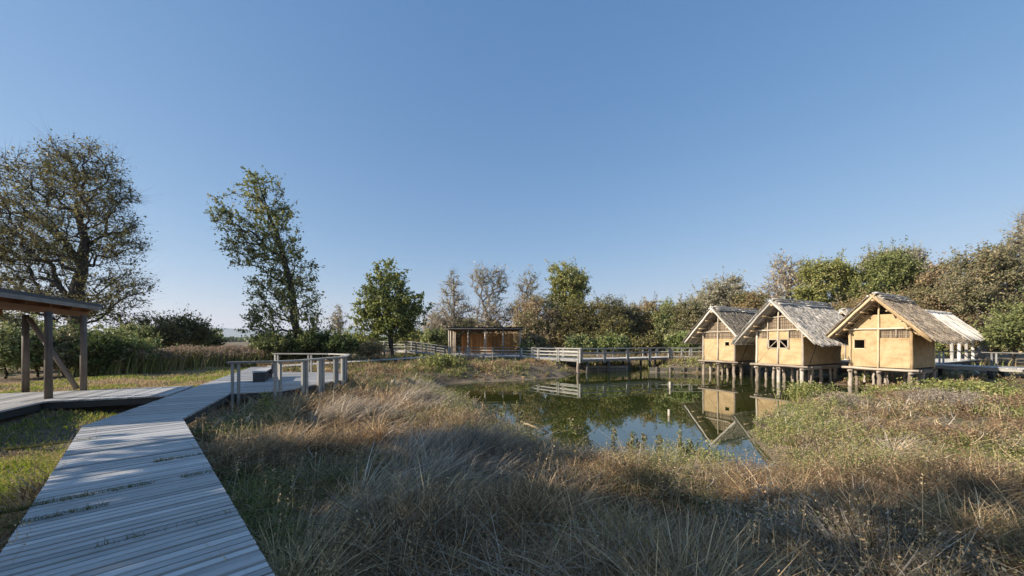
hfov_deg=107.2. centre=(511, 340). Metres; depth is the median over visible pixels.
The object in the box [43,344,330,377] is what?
reeds
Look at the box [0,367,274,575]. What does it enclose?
boardwalk path
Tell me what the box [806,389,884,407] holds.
grey shrub
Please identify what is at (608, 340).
bush
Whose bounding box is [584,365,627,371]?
retaining wall
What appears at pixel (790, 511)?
silver herb
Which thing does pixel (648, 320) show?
autumn tree
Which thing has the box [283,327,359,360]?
shrub
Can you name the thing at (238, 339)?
distant treeline
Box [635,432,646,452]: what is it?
tall weed
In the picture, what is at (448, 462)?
dry grass
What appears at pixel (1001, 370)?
footbridge
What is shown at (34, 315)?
shrub
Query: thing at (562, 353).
bridge railing
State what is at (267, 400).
leafy weed
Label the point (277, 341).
shrub
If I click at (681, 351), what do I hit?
bridge railing
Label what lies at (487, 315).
bare tree
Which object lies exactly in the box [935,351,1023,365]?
boardwalk railing
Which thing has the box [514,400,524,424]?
tall weed
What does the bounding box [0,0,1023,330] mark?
sky
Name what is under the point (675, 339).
bush
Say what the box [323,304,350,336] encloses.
bare tree
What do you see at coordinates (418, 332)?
bush
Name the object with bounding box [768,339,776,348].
window frame
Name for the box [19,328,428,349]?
hedge
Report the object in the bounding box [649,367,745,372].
retaining wall
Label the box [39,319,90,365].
shrub
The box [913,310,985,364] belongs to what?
pole shelter
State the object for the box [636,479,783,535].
herb patch
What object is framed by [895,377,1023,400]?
green shrub
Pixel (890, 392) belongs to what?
rust shrub
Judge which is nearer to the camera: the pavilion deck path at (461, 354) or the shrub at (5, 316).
the shrub at (5, 316)
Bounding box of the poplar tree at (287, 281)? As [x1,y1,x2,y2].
[203,165,342,359]
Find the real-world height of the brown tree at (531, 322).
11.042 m
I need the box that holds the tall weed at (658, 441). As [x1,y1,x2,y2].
[654,434,662,458]
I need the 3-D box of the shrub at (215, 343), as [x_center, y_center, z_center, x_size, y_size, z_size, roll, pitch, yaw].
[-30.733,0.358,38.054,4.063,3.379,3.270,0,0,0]
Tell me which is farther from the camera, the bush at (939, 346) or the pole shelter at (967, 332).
the bush at (939, 346)
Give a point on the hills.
(226, 332)
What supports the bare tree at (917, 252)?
on the ground at (15, 376)
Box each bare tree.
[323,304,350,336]
[417,306,452,332]
[429,269,474,352]
[466,259,510,333]
[499,264,543,326]
[749,251,807,303]
[854,240,934,287]
[988,207,1023,271]
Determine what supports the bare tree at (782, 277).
on the ground at (15, 376)
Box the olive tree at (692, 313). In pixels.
[660,291,706,348]
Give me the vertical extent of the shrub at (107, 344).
3.238 m
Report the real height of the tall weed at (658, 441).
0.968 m
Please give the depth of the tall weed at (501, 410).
12.34 m
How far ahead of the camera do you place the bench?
15.54 m
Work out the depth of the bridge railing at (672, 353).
38.85 m
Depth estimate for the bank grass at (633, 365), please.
39.34 m
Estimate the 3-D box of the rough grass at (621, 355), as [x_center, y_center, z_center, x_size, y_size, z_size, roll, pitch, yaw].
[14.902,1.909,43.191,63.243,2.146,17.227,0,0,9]
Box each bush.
[399,326,424,349]
[410,353,466,369]
[417,326,447,352]
[516,329,551,351]
[517,336,534,355]
[564,332,595,353]
[591,329,636,354]
[625,330,661,356]
[662,325,700,354]
[935,342,975,357]
[944,322,1000,360]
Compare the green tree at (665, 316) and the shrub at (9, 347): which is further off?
the green tree at (665, 316)
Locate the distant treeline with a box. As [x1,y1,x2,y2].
[223,335,252,341]
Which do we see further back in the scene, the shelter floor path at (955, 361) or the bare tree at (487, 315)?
the bare tree at (487, 315)
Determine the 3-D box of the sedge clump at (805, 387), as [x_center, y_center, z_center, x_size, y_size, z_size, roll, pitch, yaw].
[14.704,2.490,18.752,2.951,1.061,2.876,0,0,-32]
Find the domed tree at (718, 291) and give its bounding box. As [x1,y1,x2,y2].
[676,266,757,325]
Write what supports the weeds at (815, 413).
on the ground at (15, 376)
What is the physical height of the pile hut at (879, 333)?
6.380 m
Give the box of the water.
[442,368,867,471]
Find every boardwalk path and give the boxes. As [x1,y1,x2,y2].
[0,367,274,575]
[269,356,427,367]
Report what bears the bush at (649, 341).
on the ground at (15, 376)
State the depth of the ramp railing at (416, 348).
43.64 m
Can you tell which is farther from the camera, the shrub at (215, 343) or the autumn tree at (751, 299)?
the autumn tree at (751, 299)
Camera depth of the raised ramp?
43.92 m
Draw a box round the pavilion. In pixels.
[446,327,523,354]
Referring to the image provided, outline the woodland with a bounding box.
[443,298,1023,353]
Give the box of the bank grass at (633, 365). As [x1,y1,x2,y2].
[564,353,743,368]
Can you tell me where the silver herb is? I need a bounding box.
[705,476,998,575]
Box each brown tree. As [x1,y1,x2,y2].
[505,281,578,352]
[900,251,984,324]
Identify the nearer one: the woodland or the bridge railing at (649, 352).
the bridge railing at (649, 352)
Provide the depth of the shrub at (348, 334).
43.45 m
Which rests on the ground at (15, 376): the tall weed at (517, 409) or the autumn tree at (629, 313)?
the autumn tree at (629, 313)
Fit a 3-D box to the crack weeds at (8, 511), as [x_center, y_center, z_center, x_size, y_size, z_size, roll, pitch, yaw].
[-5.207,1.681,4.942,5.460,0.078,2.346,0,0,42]
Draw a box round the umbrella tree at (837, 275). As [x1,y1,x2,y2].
[784,247,870,306]
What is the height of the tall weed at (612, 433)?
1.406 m
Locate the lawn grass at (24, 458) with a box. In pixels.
[0,366,246,523]
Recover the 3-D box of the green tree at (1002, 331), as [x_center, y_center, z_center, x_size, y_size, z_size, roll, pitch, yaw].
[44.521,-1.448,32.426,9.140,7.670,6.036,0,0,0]
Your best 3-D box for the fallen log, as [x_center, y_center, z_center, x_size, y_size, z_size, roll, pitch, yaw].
[0.659,2.836,12.443,1.110,0.385,0.192,0,0,18]
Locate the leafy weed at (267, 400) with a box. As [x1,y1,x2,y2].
[241,391,276,414]
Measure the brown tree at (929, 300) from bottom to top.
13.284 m
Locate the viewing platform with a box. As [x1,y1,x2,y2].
[234,372,340,401]
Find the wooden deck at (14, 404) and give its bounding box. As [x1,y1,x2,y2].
[0,386,194,419]
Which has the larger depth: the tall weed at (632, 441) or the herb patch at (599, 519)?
the tall weed at (632, 441)
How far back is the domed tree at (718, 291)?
54.74 m
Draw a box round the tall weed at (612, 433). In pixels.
[568,417,617,448]
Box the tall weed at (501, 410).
[497,403,507,423]
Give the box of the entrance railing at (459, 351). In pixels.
[448,347,469,355]
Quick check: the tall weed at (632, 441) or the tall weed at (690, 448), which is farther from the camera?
the tall weed at (690, 448)
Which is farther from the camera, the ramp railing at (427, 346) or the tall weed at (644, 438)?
the ramp railing at (427, 346)
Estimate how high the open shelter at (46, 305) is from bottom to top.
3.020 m
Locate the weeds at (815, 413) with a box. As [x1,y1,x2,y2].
[0,353,1023,575]
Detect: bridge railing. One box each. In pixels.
[465,347,580,362]
[531,347,580,356]
[579,348,670,362]
[581,347,701,357]
[671,348,691,358]
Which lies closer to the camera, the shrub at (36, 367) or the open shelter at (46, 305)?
the open shelter at (46, 305)
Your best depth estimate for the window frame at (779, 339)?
26.74 m
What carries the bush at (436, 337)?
on the ground at (15, 376)
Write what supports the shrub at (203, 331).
on the ground at (15, 376)
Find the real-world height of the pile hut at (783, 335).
7.088 m
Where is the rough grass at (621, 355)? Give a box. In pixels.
[380,348,1015,366]
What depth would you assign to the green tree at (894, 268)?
46.92 m
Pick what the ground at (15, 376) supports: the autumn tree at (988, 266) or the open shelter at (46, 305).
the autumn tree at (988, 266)
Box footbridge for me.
[467,355,1023,378]
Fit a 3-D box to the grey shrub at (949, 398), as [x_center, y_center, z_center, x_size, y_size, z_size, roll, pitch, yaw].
[17.053,2.257,14.996,3.447,0.866,3.707,0,0,40]
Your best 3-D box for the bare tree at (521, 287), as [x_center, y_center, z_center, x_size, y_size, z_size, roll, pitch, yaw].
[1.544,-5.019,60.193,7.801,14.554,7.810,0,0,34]
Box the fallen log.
[516,420,548,432]
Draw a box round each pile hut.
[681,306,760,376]
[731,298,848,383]
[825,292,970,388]
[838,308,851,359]
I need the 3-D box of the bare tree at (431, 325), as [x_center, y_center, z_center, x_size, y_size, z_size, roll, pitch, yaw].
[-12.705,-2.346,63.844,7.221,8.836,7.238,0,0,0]
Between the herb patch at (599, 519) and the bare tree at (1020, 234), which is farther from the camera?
the bare tree at (1020, 234)
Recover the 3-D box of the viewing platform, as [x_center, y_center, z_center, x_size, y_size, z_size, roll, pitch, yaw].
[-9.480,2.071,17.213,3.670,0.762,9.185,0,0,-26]
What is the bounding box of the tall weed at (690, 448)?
[683,439,694,456]
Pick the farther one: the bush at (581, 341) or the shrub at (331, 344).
the bush at (581, 341)
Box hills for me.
[212,327,429,336]
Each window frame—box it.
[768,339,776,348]
[779,339,787,348]
[853,339,865,348]
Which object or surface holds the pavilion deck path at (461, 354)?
on the ground at (15, 376)
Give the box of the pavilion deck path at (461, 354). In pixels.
[432,353,525,357]
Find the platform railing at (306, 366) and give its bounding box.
[226,353,350,405]
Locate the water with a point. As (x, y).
(638, 402)
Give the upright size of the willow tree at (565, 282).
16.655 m
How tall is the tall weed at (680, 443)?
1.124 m
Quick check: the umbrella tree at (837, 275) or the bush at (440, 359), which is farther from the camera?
the umbrella tree at (837, 275)
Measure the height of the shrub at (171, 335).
5.508 m
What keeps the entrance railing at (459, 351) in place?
on the pavilion deck path at (461, 354)
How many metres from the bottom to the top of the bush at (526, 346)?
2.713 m
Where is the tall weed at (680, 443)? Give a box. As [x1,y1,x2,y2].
[676,429,683,458]
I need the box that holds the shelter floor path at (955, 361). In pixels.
[935,358,983,363]
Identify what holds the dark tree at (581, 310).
on the ground at (15, 376)
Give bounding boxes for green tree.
[651,296,686,349]
[845,235,942,300]
[968,280,1023,365]
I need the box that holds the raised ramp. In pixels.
[343,350,443,355]
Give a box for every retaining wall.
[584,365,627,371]
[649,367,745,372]
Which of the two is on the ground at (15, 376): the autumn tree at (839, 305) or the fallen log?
the autumn tree at (839, 305)
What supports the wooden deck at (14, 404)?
on the ground at (15, 376)
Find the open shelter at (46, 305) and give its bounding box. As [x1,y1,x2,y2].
[0,288,102,398]
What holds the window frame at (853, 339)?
in the pile hut at (879, 333)
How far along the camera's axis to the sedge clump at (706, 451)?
9.02 m
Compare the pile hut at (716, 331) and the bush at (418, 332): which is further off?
the bush at (418, 332)
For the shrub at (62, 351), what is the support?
on the ground at (15, 376)
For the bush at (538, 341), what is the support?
on the ground at (15, 376)
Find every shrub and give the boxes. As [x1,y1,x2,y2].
[0,310,36,332]
[0,312,68,370]
[0,321,43,378]
[3,321,76,376]
[31,326,88,375]
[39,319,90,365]
[69,321,143,375]
[87,316,166,348]
[109,299,199,348]
[116,327,177,367]
[154,303,224,347]
[191,331,229,347]
[245,328,300,357]
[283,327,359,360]
[336,328,366,353]
[351,336,386,356]
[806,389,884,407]
[861,388,1009,404]
[884,386,1003,409]
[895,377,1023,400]
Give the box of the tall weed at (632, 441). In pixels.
[625,431,636,451]
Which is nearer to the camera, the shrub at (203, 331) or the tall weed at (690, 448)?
the tall weed at (690, 448)
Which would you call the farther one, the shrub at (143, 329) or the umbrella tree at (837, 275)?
the umbrella tree at (837, 275)
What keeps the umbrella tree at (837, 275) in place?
on the ground at (15, 376)
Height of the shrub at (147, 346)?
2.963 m
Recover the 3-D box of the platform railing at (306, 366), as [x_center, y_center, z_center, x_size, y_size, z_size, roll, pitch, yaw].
[-9.413,1.565,17.230,3.832,1.770,9.487,0,0,-25]
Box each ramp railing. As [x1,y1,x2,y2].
[370,341,445,353]
[374,341,449,354]
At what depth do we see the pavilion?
48.59 m
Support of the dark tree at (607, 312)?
on the ground at (15, 376)
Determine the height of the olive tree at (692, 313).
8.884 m
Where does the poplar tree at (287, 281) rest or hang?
on the ground at (15, 376)
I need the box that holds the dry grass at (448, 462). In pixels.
[0,353,1023,575]
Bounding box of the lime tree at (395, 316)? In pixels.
[346,256,435,357]
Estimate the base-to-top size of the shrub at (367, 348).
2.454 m
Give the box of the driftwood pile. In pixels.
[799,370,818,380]
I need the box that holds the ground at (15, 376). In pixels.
[0,342,1023,556]
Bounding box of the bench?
[252,364,272,381]
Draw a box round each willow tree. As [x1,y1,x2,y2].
[0,115,165,336]
[543,253,592,350]
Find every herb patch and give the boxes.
[519,497,665,547]
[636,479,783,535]
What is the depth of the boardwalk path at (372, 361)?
32.49 m
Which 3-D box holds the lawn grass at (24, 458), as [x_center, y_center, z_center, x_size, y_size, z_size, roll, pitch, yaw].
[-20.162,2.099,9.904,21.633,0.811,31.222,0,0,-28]
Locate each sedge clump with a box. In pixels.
[647,436,752,469]
[774,380,841,401]
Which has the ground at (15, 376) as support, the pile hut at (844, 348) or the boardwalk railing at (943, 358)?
the pile hut at (844, 348)
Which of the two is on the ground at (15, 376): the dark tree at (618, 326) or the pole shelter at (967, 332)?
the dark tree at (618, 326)
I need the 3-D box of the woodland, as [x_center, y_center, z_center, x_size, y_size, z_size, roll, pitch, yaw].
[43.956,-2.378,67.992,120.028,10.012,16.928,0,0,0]
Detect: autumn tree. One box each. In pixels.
[603,295,648,351]
[631,293,672,353]
[723,286,773,309]
[831,283,937,311]
[925,233,1023,358]
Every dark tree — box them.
[549,295,601,347]
[571,290,630,339]
[596,311,639,339]
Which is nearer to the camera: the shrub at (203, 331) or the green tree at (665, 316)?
the shrub at (203, 331)
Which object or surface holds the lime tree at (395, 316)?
on the ground at (15, 376)
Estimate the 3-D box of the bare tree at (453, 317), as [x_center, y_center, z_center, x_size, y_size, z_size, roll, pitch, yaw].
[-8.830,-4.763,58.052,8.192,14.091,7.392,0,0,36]
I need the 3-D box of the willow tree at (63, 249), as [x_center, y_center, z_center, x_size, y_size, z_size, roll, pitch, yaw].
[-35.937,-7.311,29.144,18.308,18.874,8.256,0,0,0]
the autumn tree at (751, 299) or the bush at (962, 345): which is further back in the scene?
the autumn tree at (751, 299)
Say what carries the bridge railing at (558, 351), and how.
attached to the footbridge
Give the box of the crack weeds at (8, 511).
[0,436,271,547]

